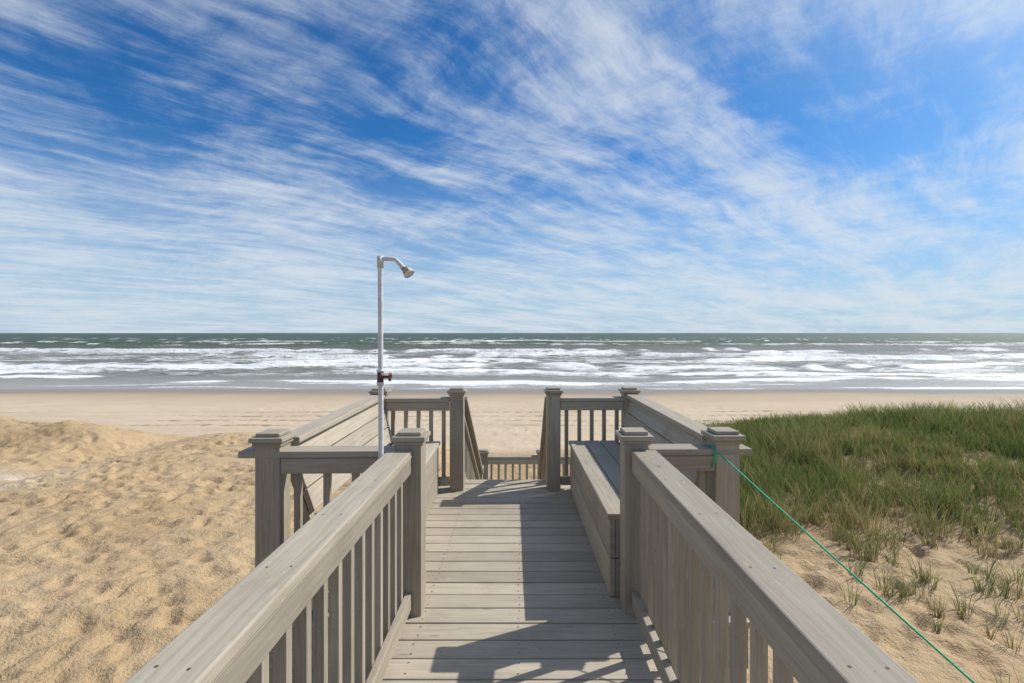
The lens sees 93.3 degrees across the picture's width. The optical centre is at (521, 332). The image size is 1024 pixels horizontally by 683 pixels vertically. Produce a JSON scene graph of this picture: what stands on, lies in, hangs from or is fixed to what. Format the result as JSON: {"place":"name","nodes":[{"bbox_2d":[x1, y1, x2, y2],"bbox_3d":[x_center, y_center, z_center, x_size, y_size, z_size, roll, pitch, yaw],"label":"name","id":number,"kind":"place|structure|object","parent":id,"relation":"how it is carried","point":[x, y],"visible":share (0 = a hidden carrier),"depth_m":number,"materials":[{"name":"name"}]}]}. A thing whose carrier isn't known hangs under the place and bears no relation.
{"place":"outdoors","nodes":[
{"label":"outdoors","id":0,"kind":"place"},
{"bbox_2d":[479,449,537,479],"bbox_3d":[-0.242,3.473,8.404,1.025,2.894,0.190,0,0,0],"label":"wooden railing","id":1,"kind":"object","parent":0,"point":[491,460],"visible":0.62,"depth_m":8.34,"materials":[{"name":"grey wood"}]},
{"bbox_2d":[0,389,1023,682],"bbox_3d":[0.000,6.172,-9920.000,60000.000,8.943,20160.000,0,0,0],"label":"sand beach ground","id":2,"kind":"structure","parent":0,"point":[126,533],"depth_m":7.83,"materials":[{"name":"beige sand"}]},
{"bbox_2d":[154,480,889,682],"bbox_3d":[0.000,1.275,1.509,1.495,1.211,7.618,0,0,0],"label":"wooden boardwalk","id":3,"kind":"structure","parent":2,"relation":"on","point":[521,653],"depth_m":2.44,"materials":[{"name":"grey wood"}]},
{"bbox_2d":[124,428,430,682],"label":"wooden railing","id":4,"kind":"object","parent":3,"relation":"attached to","point":[365,552],"visible":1,"depth_m":1.76,"materials":[{"name":"grey wood"}]},
{"bbox_2d":[238,429,396,682],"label":"wooden railing","id":5,"kind":"object","parent":3,"relation":"attached to","point":[278,457],"visible":0.59,"depth_m":2.74,"materials":[{"name":"grey wood"}]},
{"bbox_2d":[290,395,439,524],"bbox_3d":[-1.162,1.225,3.921,0.742,1.190,2.024,0,0,0],"label":"wooden bench","id":6,"kind":"object","parent":3,"relation":"on","point":[341,425],"visible":0.3,"depth_m":3.79,"materials":[{"name":"grey wood"}]},
{"bbox_2d":[377,256,413,458],"bbox_3d":[-0.699,1.447,2.657,0.217,3.746,0.063,0,0,10],"label":"outdoor shower","id":7,"kind":"object","parent":3,"relation":"attached to","point":[407,273],"visible":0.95,"depth_m":2.67,"materials":[{"name":"metal"}]},
{"bbox_2d":[369,387,466,490],"bbox_3d":[-1.070,2.194,5.018,0.988,3.252,0.210,0,0,0],"label":"wooden railing","id":8,"kind":"object","parent":3,"relation":"attached to","point":[455,406],"visible":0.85,"depth_m":4.96,"materials":[{"name":"grey wood"}]},
{"bbox_2d":[269,480,749,667],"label":"viewing platform","id":9,"kind":"structure","parent":3,"relation":"attached to","point":[473,576],"depth_m":3.42,"materials":[{"name":"grey wood"}]},
{"bbox_2d":[544,387,640,490],"bbox_3d":[0.725,2.194,5.056,0.990,3.252,0.210,0,0,0],"label":"wooden railing","id":10,"kind":"object","parent":3,"relation":"attached to","point":[556,402],"visible":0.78,"depth_m":4.99,"materials":[{"name":"grey wood"}]},
{"bbox_2d":[569,394,706,595],"bbox_3d":[0.866,1.225,3.958,0.776,1.190,2.024,0,0,0],"label":"wooden bench","id":11,"kind":"object","parent":3,"relation":"on","point":[595,478],"visible":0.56,"depth_m":3.69,"materials":[{"name":"grey wood"}]},
{"bbox_2d":[649,427,751,682],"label":"wooden railing","id":12,"kind":"object","parent":3,"relation":"attached to","point":[723,484],"visible":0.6,"depth_m":2.79,"materials":[{"name":"grey wood"}]},
{"bbox_2d":[615,427,919,682],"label":"wooden railing","id":13,"kind":"object","parent":3,"relation":"attached to","point":[686,570],"visible":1,"depth_m":1.72,"materials":[{"name":"grey wood"}]},
{"bbox_2d":[708,444,974,682],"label":"green rope","id":14,"kind":"object","parent":3,"relation":"attached to","point":[877,596],"visible":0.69,"depth_m":2.19,"materials":[{"name":"green fabric"}]},
{"bbox_2d":[693,394,1023,682],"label":"dune grass","id":15,"kind":"structure","parent":2,"relation":"on","point":[814,446],"depth_m":9.37,"materials":[{"name":"green plant"}]},
{"bbox_2d":[0,333,1023,388],"bbox_3d":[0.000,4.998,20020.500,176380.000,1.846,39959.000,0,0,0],"label":"sea","id":16,"kind":"structure","parent":0,"point":[518,360],"depth_m":91.96,"materials":[{"name":"liquid"}]},
{"bbox_2d":[0,0,1023,332],"label":"sky","id":17,"kind":"structure","parent":0,"point":[167,166],"materials":[{"name":"blue"}]},
{"bbox_2d":[536,449,570,479],"bbox_3d":[0.823,3.473,8.404,1.155,2.894,0.190,0,0,0],"label":"wooden railing","id":18,"kind":"object","parent":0,"point":[562,456],"visible":0.12,"depth_m":8.37,"materials":[{"name":"grey wood"}]},
{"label":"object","id":19,"kind":"object","parent":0,"visible":0},
{"bbox_2d":[465,397,483,479],"bbox_3d":[-0.650,2.648,6.263,0.140,3.944,2.332,0,0,0],"label":"stair handrail","id":20,"kind":"object","parent":19,"relation":"attached to","point":[474,467],"visible":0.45,"depth_m":6.08,"materials":[{"name":"grey wood"}]},
{"bbox_2d":[538,397,545,479],"bbox_3d":[0.310,2.648,6.263,0.140,3.944,2.332,0,0,0],"label":"stair handrail","id":21,"kind":"object","parent":19,"relation":"attached to","point":[542,466],"visible":0.22,"depth_m":6.36,"materials":[{"name":"grey wood"}]}
]}

